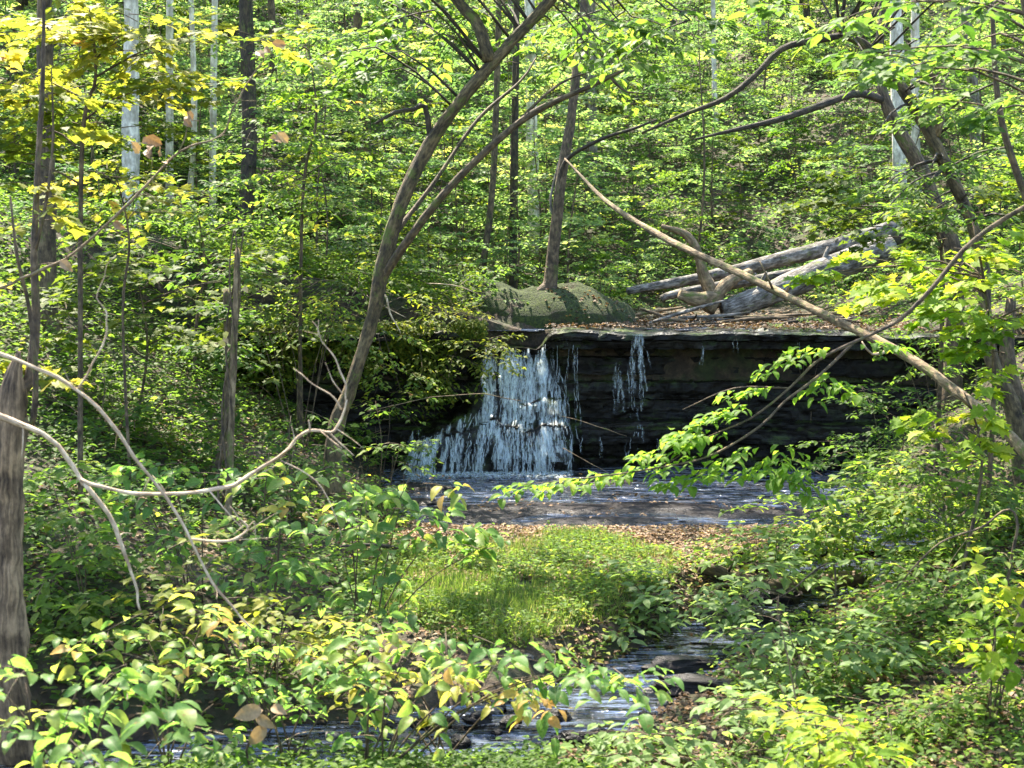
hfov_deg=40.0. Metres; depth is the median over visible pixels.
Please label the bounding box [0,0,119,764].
tree
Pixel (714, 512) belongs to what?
rock slab
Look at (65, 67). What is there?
sapling
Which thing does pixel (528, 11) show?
tree
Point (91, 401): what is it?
dead branch
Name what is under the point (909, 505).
leafy bush
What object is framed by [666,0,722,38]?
understorey shrub
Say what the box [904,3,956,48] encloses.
sapling
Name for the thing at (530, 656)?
pebble
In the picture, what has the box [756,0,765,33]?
tree
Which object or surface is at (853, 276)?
understorey shrub
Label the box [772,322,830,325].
stick
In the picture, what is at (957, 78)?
understorey shrub
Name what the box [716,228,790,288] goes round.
understorey shrub
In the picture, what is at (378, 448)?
leafy bush
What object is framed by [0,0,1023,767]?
ground
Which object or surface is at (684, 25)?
understorey shrub
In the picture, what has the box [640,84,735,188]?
understorey shrub
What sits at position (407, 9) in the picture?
sapling
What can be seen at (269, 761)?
ground cover
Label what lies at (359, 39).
sapling
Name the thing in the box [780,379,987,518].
leafy bush
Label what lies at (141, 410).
leafy bush
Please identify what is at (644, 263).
understorey shrub
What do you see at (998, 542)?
ground cover
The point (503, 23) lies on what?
sapling
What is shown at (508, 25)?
understorey shrub
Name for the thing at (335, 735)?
pebble
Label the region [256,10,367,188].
sapling
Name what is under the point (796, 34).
understorey shrub
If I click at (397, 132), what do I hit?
sapling
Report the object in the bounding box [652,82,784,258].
sapling
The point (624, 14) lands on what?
sapling
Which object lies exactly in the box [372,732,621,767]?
ground cover
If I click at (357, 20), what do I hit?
tree
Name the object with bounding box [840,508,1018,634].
dead branch
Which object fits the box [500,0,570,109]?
sapling
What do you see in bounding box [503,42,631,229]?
sapling
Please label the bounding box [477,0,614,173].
sapling
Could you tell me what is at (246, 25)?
tree
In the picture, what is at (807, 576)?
dead branch
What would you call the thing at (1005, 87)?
sapling
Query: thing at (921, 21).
sapling
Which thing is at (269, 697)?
broadleaf bush
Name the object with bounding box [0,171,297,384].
layered sapling
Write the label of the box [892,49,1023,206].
understorey shrub
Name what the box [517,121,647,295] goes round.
sapling
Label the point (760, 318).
stick
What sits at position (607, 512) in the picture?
leaf litter
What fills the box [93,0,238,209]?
sapling
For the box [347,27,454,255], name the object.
sapling
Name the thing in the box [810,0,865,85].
sapling
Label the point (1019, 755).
ground cover
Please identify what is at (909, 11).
sapling
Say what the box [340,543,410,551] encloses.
broken branch
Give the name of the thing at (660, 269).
understorey shrub
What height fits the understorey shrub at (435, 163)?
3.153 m
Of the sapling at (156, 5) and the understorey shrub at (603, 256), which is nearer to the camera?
the understorey shrub at (603, 256)
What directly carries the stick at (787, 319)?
on the ground at (688, 368)
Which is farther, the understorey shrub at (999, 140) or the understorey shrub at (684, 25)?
the understorey shrub at (684, 25)
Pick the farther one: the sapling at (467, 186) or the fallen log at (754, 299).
the sapling at (467, 186)
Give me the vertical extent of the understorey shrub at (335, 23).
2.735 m
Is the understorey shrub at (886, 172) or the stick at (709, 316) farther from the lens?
the understorey shrub at (886, 172)
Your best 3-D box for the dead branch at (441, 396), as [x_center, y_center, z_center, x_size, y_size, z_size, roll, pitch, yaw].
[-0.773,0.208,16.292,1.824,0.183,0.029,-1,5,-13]
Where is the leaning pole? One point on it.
(1015, 441)
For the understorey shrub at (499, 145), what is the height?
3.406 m
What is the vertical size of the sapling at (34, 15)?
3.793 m
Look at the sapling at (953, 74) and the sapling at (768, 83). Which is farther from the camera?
the sapling at (768, 83)
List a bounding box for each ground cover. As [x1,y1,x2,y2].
[0,0,1023,307]
[0,105,311,424]
[0,139,492,318]
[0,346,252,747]
[44,731,431,767]
[237,317,488,408]
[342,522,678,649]
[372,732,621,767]
[534,536,869,692]
[606,547,1023,767]
[780,293,1023,765]
[795,225,1023,328]
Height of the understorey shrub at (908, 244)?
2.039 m
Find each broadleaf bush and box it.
[0,654,207,767]
[23,459,185,649]
[36,593,270,767]
[66,453,248,608]
[99,529,385,733]
[183,627,397,767]
[185,440,420,678]
[226,466,510,667]
[272,611,683,767]
[324,631,542,766]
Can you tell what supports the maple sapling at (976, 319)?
on the ground at (688, 368)
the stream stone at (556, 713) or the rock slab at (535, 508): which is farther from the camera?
the rock slab at (535, 508)
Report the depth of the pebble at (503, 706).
9.29 m
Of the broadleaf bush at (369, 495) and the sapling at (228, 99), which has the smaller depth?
the broadleaf bush at (369, 495)
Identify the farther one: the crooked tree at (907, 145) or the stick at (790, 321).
the stick at (790, 321)
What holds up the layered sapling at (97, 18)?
on the ground at (688, 368)
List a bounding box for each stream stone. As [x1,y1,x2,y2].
[409,714,454,731]
[461,711,492,724]
[543,708,572,721]
[560,728,613,750]
[641,654,716,674]
[648,673,753,695]
[690,607,774,623]
[733,587,802,605]
[769,610,831,631]
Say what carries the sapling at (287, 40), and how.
on the ground at (688, 368)
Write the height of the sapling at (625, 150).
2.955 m
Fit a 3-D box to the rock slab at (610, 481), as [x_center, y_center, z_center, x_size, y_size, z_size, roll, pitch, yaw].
[1.121,1.233,17.195,1.122,0.132,0.489,-1,5,-8]
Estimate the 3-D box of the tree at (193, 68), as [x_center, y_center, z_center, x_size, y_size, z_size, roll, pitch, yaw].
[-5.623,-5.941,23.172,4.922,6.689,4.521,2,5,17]
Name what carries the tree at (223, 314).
on the ground at (688, 368)
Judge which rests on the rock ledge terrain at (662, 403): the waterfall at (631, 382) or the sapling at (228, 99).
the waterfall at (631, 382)
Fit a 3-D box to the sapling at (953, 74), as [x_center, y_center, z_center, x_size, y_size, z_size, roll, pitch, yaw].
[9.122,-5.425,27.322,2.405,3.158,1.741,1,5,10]
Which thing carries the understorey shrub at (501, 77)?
on the ground at (688, 368)
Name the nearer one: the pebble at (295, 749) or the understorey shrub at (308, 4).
the pebble at (295, 749)
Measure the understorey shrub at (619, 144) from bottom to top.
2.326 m
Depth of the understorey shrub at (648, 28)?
40.00 m
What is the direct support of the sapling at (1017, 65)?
on the ground at (688, 368)
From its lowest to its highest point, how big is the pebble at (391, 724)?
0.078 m
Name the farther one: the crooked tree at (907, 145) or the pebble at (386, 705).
the crooked tree at (907, 145)
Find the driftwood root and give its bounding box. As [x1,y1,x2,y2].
[659,224,752,314]
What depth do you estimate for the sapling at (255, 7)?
29.57 m
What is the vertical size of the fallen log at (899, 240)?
0.931 m
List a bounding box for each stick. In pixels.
[635,306,682,315]
[640,308,663,316]
[649,299,725,324]
[653,309,701,316]
[661,318,689,322]
[674,322,721,327]
[678,311,750,318]
[704,318,733,322]
[719,316,793,322]
[734,311,838,318]
[751,313,801,323]
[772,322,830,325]
[776,317,807,321]
[779,317,820,325]
[816,318,861,322]
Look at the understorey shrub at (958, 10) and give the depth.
35.08 m
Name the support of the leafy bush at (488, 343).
on the rock ledge terrain at (662, 403)
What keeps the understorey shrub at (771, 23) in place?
on the ground at (688, 368)
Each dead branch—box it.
[0,52,272,288]
[0,256,277,632]
[0,319,363,610]
[145,721,341,758]
[245,684,328,764]
[342,294,403,437]
[367,393,519,411]
[427,275,479,294]
[559,405,624,473]
[725,562,836,651]
[743,600,841,766]
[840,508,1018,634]
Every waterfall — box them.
[400,348,580,476]
[615,337,645,433]
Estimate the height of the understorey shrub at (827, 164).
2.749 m
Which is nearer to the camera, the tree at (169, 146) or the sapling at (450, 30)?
the tree at (169, 146)
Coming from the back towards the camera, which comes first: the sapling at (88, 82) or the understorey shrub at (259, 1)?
the understorey shrub at (259, 1)
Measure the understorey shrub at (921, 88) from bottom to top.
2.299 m
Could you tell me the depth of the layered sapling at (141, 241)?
12.21 m
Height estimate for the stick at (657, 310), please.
0.178 m
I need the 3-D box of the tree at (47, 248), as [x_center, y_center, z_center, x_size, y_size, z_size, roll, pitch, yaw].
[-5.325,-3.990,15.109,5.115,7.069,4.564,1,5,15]
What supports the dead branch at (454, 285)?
on the leafy bush at (488, 343)
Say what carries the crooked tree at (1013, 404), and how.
on the ground at (688, 368)
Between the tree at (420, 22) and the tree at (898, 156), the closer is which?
the tree at (898, 156)
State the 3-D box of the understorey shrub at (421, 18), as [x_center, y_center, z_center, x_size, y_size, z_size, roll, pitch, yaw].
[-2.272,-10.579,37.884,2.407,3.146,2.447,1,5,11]
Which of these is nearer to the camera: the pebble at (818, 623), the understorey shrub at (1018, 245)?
the pebble at (818, 623)
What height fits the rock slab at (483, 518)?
0.164 m
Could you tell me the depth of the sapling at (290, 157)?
18.84 m
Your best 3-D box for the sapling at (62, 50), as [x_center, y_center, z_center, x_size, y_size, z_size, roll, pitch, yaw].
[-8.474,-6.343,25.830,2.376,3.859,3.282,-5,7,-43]
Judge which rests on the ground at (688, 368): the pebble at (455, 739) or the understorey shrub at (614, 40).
the understorey shrub at (614, 40)
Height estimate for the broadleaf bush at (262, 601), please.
1.480 m
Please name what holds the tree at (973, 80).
on the ground at (688, 368)
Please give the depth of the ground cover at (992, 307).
20.89 m
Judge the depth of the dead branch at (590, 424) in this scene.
16.10 m
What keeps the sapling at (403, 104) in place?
on the ground at (688, 368)
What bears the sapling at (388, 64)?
on the ground at (688, 368)
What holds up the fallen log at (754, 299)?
on the ground at (688, 368)
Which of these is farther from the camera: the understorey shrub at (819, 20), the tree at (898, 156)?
the understorey shrub at (819, 20)
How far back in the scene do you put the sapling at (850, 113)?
30.08 m
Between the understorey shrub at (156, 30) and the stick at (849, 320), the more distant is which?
the understorey shrub at (156, 30)
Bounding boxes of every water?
[0,550,931,767]
[378,465,961,550]
[488,319,857,330]
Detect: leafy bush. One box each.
[28,325,249,454]
[171,241,425,452]
[172,410,381,520]
[199,259,448,425]
[203,374,373,454]
[322,284,527,421]
[342,398,443,479]
[342,401,440,518]
[351,257,548,310]
[540,671,855,767]
[561,261,655,307]
[584,523,834,651]
[692,462,1023,597]
[699,599,967,720]
[745,695,918,767]
[774,649,1023,759]
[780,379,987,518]
[803,428,1023,593]
[808,292,1020,475]
[816,508,1023,677]
[929,547,1023,726]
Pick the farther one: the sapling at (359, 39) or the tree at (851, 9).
the tree at (851, 9)
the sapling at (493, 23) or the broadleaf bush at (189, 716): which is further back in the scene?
the sapling at (493, 23)
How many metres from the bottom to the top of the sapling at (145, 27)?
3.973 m
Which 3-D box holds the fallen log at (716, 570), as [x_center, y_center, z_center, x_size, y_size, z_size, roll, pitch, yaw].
[2.300,1.641,12.053,1.400,0.334,0.225,0,5,2]
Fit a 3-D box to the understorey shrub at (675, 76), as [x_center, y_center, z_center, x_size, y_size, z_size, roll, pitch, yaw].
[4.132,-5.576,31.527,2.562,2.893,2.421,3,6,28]
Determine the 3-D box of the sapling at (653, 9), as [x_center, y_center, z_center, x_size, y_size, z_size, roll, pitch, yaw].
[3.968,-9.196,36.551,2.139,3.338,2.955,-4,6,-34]
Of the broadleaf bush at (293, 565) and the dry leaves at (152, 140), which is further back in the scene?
the broadleaf bush at (293, 565)
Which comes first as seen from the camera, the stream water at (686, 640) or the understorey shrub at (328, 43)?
the stream water at (686, 640)
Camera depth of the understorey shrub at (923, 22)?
31.39 m
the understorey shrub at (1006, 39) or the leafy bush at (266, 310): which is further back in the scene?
the understorey shrub at (1006, 39)
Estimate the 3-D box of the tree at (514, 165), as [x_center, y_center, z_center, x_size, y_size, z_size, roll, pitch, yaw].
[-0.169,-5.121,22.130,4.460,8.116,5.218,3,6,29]
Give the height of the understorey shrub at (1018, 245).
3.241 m
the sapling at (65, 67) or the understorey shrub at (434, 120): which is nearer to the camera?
the sapling at (65, 67)
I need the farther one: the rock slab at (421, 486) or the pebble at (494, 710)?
the rock slab at (421, 486)
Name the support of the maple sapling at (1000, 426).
on the ground at (688, 368)
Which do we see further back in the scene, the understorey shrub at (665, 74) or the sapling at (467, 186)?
the understorey shrub at (665, 74)
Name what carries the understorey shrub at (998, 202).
on the ground at (688, 368)
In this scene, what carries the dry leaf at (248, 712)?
hanging from the dead branch at (247, 747)
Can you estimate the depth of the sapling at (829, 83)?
27.50 m
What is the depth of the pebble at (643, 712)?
9.16 m
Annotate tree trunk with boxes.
[206,230,247,544]
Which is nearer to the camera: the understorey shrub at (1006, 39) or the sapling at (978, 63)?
the sapling at (978, 63)
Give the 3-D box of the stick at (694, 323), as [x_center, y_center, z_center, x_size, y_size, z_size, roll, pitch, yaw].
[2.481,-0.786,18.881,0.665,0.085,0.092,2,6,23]
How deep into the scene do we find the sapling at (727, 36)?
25.28 m
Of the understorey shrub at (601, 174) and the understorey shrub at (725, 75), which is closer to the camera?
the understorey shrub at (601, 174)
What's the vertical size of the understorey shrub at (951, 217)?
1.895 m
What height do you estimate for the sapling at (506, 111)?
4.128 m
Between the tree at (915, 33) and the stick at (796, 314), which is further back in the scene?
the tree at (915, 33)
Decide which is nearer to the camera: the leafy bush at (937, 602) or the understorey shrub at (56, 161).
the leafy bush at (937, 602)
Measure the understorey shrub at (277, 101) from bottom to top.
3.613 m
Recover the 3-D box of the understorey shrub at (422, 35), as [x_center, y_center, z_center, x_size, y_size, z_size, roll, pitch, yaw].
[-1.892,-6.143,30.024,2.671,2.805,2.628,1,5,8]
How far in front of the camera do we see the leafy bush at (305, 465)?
12.93 m
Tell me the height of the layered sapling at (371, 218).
4.909 m
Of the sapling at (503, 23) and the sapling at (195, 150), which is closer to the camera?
the sapling at (195, 150)
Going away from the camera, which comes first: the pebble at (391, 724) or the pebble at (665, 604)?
the pebble at (391, 724)
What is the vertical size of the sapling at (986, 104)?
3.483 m
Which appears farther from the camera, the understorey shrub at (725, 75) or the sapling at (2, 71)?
the understorey shrub at (725, 75)
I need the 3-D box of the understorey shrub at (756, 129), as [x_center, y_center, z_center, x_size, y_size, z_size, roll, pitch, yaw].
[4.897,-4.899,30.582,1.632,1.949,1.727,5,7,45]
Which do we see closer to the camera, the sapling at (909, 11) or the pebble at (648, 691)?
the pebble at (648, 691)
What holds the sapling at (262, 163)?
on the ground at (688, 368)
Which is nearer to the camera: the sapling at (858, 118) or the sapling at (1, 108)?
the sapling at (1, 108)
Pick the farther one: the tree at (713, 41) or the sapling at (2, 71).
the tree at (713, 41)
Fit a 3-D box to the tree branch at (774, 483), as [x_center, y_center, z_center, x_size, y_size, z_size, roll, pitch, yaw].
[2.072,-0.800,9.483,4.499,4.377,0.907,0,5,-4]
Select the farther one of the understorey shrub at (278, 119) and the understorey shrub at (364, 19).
the understorey shrub at (364, 19)
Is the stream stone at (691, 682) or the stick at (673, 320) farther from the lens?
the stick at (673, 320)
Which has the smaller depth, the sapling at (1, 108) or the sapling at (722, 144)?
the sapling at (1, 108)
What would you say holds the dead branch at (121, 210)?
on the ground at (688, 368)
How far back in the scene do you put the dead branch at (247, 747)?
7.18 m
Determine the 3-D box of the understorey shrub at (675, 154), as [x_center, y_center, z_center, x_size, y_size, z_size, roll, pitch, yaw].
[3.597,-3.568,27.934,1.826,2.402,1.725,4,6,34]
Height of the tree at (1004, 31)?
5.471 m
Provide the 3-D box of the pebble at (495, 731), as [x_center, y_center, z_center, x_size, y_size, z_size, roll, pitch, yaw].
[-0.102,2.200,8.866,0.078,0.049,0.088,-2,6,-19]
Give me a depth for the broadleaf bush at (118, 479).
9.92 m
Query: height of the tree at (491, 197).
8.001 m
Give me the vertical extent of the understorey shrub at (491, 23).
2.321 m
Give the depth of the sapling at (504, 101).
22.30 m
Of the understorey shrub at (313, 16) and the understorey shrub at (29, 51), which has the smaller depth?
the understorey shrub at (29, 51)
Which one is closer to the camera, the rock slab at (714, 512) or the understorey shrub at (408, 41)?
the rock slab at (714, 512)
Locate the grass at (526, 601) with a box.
[339,524,680,644]
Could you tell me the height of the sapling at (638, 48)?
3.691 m
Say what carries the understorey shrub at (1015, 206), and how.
on the ground at (688, 368)
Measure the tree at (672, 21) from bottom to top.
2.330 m
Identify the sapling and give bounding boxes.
[0,0,113,188]
[0,0,143,183]
[0,0,334,503]
[0,5,36,186]
[0,20,70,82]
[0,67,75,110]
[0,155,208,479]
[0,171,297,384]
[0,224,290,423]
[1,0,62,32]
[5,14,177,222]
[15,0,146,133]
[28,75,178,267]
[30,0,190,130]
[55,0,180,77]
[55,14,206,218]
[56,1,231,225]
[77,2,208,143]
[89,0,198,153]
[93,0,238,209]
[114,1,241,138]
[117,0,268,70]
[120,0,225,101]
[133,180,238,330]
[139,1,269,237]
[140,1,240,173]
[161,0,239,55]
[163,0,256,132]
[179,0,259,58]
[186,32,441,432]
[192,20,324,252]
[195,1,304,98]
[199,1,238,32]
[224,4,306,133]
[251,6,434,273]
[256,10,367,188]
[266,0,371,105]
[266,0,372,118]
[267,76,382,332]
[274,0,406,228]
[285,0,434,111]
[306,29,421,258]
[323,132,449,286]
[337,113,454,285]
[346,49,463,270]
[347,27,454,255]
[365,1,436,67]
[368,100,511,289]
[372,55,457,204]
[387,3,429,26]
[395,18,542,279]
[410,0,493,79]
[415,0,504,61]
[429,80,546,288]
[431,0,548,120]
[431,0,592,280]
[454,60,588,288]
[462,40,616,286]
[463,50,578,193]
[464,0,508,38]
[465,28,582,247]
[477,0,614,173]
[486,29,613,293]
[492,4,557,104]
[492,68,642,316]
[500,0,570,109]
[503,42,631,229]
[506,0,579,66]
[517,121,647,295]
[519,4,597,138]
[537,0,631,189]
[537,1,584,79]
[537,2,682,199]
[559,1,647,73]
[563,0,675,142]
[580,0,643,107]
[582,101,681,248]
[595,0,647,40]
[598,0,678,87]
[615,0,789,273]
[629,0,709,87]
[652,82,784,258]
[661,0,750,119]
[668,0,750,39]
[679,0,746,79]
[679,89,796,228]
[703,0,773,27]
[706,1,842,157]
[727,0,1023,653]
[745,0,818,18]
[755,1,823,84]
[762,0,864,104]
[770,168,1023,477]
[771,42,891,208]
[781,222,1023,551]
[787,23,908,212]
[809,0,910,159]
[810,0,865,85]
[811,2,874,39]
[847,0,975,143]
[862,3,942,115]
[875,0,1023,282]
[889,371,1016,578]
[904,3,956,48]
[923,2,990,61]
[931,51,1023,236]
[932,22,1012,174]
[954,0,1023,91]
[955,0,1021,88]
[955,2,1022,107]
[964,0,1023,148]
[987,70,1023,132]
[988,0,1023,126]
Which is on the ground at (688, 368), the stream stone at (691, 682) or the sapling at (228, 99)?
the sapling at (228, 99)
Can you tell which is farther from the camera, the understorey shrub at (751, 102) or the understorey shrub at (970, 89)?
the understorey shrub at (751, 102)
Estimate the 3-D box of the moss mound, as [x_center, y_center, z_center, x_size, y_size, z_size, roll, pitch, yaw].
[0.483,-0.888,19.901,2.912,1.159,1.904,0,5,0]
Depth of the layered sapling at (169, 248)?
17.95 m
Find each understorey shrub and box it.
[0,12,72,192]
[2,25,35,61]
[3,162,105,295]
[7,105,90,191]
[24,5,70,51]
[26,88,143,206]
[52,0,110,88]
[63,73,118,156]
[114,3,187,87]
[139,0,233,97]
[148,56,238,174]
[151,104,268,242]
[164,214,263,368]
[176,86,282,219]
[186,0,238,29]
[207,98,305,208]
[214,170,295,243]
[235,0,280,25]
[255,0,324,78]
[255,90,358,253]
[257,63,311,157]
[285,0,341,50]
[287,18,342,76]
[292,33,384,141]
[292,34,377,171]
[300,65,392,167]
[303,157,369,251]
[316,199,382,276]
[318,0,353,40]
[325,0,407,58]
[345,3,407,94]
[346,82,447,188]
[360,168,455,283]
[366,0,465,70]
[374,25,461,150]
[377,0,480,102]
[384,4,469,39]
[399,202,496,298]
[400,50,508,167]
[403,158,543,286]
[418,135,496,257]
[419,54,467,121]
[432,89,520,190]
[433,133,500,221]
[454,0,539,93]
[461,95,543,233]
[468,0,520,54]
[468,221,543,282]
[473,60,543,136]
[499,44,569,138]
[502,1,559,29]
[520,212,630,300]
[554,30,621,136]
[565,41,612,110]
[574,118,649,229]
[574,171,669,277]
[578,195,673,298]
[578,237,637,297]
[591,238,638,299]
[595,0,660,68]
[598,52,709,179]
[599,238,670,309]
[608,0,691,117]
[615,12,697,123]
[618,89,680,154]
[619,0,683,46]
[629,164,710,292]
[634,253,689,307]
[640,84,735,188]
[648,0,702,45]
[648,73,725,164]
[653,67,741,182]
[656,145,716,228]
[658,4,718,71]
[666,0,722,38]
[673,216,722,274]
[680,58,737,121]
[697,16,782,111]
[705,114,773,187]
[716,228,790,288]
[719,47,825,155]
[724,2,762,67]
[725,242,751,297]
[729,97,801,188]
[739,0,823,71]
[750,42,838,178]
[762,108,820,214]
[773,1,845,52]
[775,252,799,303]
[776,28,828,89]
[796,199,867,293]
[799,159,877,264]
[818,226,868,300]
[820,143,922,259]
[833,0,889,72]
[841,90,971,212]
[844,268,897,285]
[873,78,935,139]
[874,166,956,249]
[887,0,948,87]
[887,82,1023,282]
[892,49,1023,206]
[892,198,931,286]
[892,214,974,303]
[916,155,1023,298]
[926,62,966,121]
[936,111,1023,272]
[943,28,1023,145]
[945,156,1023,309]
[951,4,983,33]
[961,140,1023,242]
[991,123,1023,306]
[992,180,1023,223]
[1007,135,1023,266]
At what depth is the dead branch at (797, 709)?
6.56 m
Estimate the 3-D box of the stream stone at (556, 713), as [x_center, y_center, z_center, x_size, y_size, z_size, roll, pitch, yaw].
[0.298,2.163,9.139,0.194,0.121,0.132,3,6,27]
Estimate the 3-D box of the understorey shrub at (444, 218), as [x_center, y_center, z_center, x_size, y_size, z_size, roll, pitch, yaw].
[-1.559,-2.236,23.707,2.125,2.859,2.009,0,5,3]
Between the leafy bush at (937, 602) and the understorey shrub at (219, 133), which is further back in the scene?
the understorey shrub at (219, 133)
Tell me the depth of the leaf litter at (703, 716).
8.99 m
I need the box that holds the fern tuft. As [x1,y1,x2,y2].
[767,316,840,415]
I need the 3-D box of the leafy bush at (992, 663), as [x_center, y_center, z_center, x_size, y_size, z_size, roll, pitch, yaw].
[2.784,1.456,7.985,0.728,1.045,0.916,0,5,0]
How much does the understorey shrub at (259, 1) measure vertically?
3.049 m
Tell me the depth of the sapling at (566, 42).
29.39 m
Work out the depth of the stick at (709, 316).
19.64 m
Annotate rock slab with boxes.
[397,482,456,490]
[401,498,436,505]
[425,513,527,522]
[429,502,611,515]
[520,516,677,526]
[562,479,636,484]
[602,501,718,512]
[669,507,831,518]
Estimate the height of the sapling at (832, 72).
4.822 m
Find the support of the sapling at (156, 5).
on the ground at (688, 368)
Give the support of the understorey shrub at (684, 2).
on the ground at (688, 368)
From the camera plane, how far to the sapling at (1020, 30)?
31.78 m
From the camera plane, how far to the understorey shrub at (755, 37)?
37.42 m
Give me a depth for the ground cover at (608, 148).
29.35 m
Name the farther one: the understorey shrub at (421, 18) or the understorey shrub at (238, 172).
the understorey shrub at (421, 18)
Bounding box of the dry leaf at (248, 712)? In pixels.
[234,703,287,744]
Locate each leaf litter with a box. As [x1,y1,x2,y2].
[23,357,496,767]
[342,516,1021,606]
[407,473,801,517]
[535,533,1023,767]
[545,267,1023,333]
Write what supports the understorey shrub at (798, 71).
on the ground at (688, 368)
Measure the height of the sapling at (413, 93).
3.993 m
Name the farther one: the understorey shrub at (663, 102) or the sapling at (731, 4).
the sapling at (731, 4)
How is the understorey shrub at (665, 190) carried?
on the ground at (688, 368)
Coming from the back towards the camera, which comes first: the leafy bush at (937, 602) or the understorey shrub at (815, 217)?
the understorey shrub at (815, 217)
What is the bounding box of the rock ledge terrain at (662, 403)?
[176,326,1023,475]
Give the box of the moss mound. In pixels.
[454,281,636,328]
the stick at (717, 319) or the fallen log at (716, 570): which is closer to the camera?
the fallen log at (716, 570)
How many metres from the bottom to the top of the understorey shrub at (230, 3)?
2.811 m
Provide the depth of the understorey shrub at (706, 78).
34.05 m
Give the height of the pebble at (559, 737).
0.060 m
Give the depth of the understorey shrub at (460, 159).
26.24 m
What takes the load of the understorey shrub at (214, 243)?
on the ground at (688, 368)
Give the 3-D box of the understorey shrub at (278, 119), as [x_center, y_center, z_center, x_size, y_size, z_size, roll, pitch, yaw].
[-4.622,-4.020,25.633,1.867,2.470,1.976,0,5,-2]
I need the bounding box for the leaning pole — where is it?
[564,158,1023,459]
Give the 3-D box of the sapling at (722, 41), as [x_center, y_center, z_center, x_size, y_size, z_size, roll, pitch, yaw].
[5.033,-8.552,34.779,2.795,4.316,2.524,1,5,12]
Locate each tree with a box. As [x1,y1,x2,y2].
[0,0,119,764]
[6,0,27,79]
[36,0,104,335]
[52,0,256,244]
[121,0,141,228]
[162,247,272,474]
[165,0,173,222]
[185,0,196,206]
[208,0,217,226]
[262,0,276,126]
[293,0,303,50]
[294,0,830,523]
[350,0,406,98]
[351,0,399,222]
[416,9,426,41]
[477,0,501,280]
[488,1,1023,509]
[508,0,512,78]
[508,0,519,287]
[524,0,539,254]
[537,0,656,289]
[585,0,598,189]
[641,0,1023,503]
[666,1,674,31]
[695,5,964,412]
[711,0,718,140]
[747,0,815,79]
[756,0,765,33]
[849,2,858,16]
[890,0,907,226]
[910,0,921,206]
[960,3,980,193]
[994,0,1014,72]
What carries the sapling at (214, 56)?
on the ground at (688, 368)
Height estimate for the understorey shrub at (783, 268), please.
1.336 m
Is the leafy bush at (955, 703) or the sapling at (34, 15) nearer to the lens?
the leafy bush at (955, 703)
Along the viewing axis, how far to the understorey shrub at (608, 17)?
37.97 m
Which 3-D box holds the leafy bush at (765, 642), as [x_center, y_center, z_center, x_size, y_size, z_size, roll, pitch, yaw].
[2.188,1.956,9.154,1.997,1.227,1.536,0,5,0]
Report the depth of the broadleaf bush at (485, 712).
8.05 m
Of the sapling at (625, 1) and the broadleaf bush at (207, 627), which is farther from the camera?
the sapling at (625, 1)
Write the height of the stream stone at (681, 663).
0.144 m
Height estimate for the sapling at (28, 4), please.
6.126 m
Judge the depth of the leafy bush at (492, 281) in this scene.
19.14 m
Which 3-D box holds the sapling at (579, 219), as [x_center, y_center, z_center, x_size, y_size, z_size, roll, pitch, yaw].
[0.843,-2.822,22.171,2.770,4.071,3.827,0,5,1]
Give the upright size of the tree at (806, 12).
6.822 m
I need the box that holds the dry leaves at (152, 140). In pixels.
[60,39,288,271]
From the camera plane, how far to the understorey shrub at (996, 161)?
19.75 m
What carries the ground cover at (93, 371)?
on the ground at (688, 368)
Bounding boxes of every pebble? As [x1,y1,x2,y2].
[288,746,299,755]
[325,732,339,739]
[373,702,391,714]
[377,718,395,728]
[398,733,418,743]
[450,733,471,749]
[485,701,506,710]
[489,706,503,713]
[490,728,502,735]
[499,714,521,725]
[524,653,533,660]
[550,734,562,741]
[578,662,585,668]
[590,662,605,666]
[626,630,645,640]
[639,710,655,715]
[642,687,655,695]
[657,700,668,706]
[658,600,669,606]
[803,621,822,631]
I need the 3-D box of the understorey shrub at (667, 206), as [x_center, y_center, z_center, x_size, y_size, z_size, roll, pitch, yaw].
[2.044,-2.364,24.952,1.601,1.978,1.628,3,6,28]
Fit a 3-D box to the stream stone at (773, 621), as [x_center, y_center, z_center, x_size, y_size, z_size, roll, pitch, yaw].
[2.239,1.843,10.815,0.510,0.178,0.252,1,5,15]
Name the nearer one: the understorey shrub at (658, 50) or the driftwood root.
the driftwood root
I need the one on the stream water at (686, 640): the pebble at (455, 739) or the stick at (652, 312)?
the pebble at (455, 739)
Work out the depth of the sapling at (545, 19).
37.00 m
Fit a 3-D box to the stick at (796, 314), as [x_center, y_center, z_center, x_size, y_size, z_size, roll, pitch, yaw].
[3.663,-0.904,19.495,0.705,0.165,0.054,1,5,16]
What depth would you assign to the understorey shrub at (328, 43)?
32.02 m
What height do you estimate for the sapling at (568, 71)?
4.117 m
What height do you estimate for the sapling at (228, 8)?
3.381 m
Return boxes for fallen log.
[626,221,898,294]
[660,266,863,301]
[698,559,863,592]
[719,235,897,317]
[894,206,963,246]
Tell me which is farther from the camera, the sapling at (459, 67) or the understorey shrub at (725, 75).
the sapling at (459, 67)

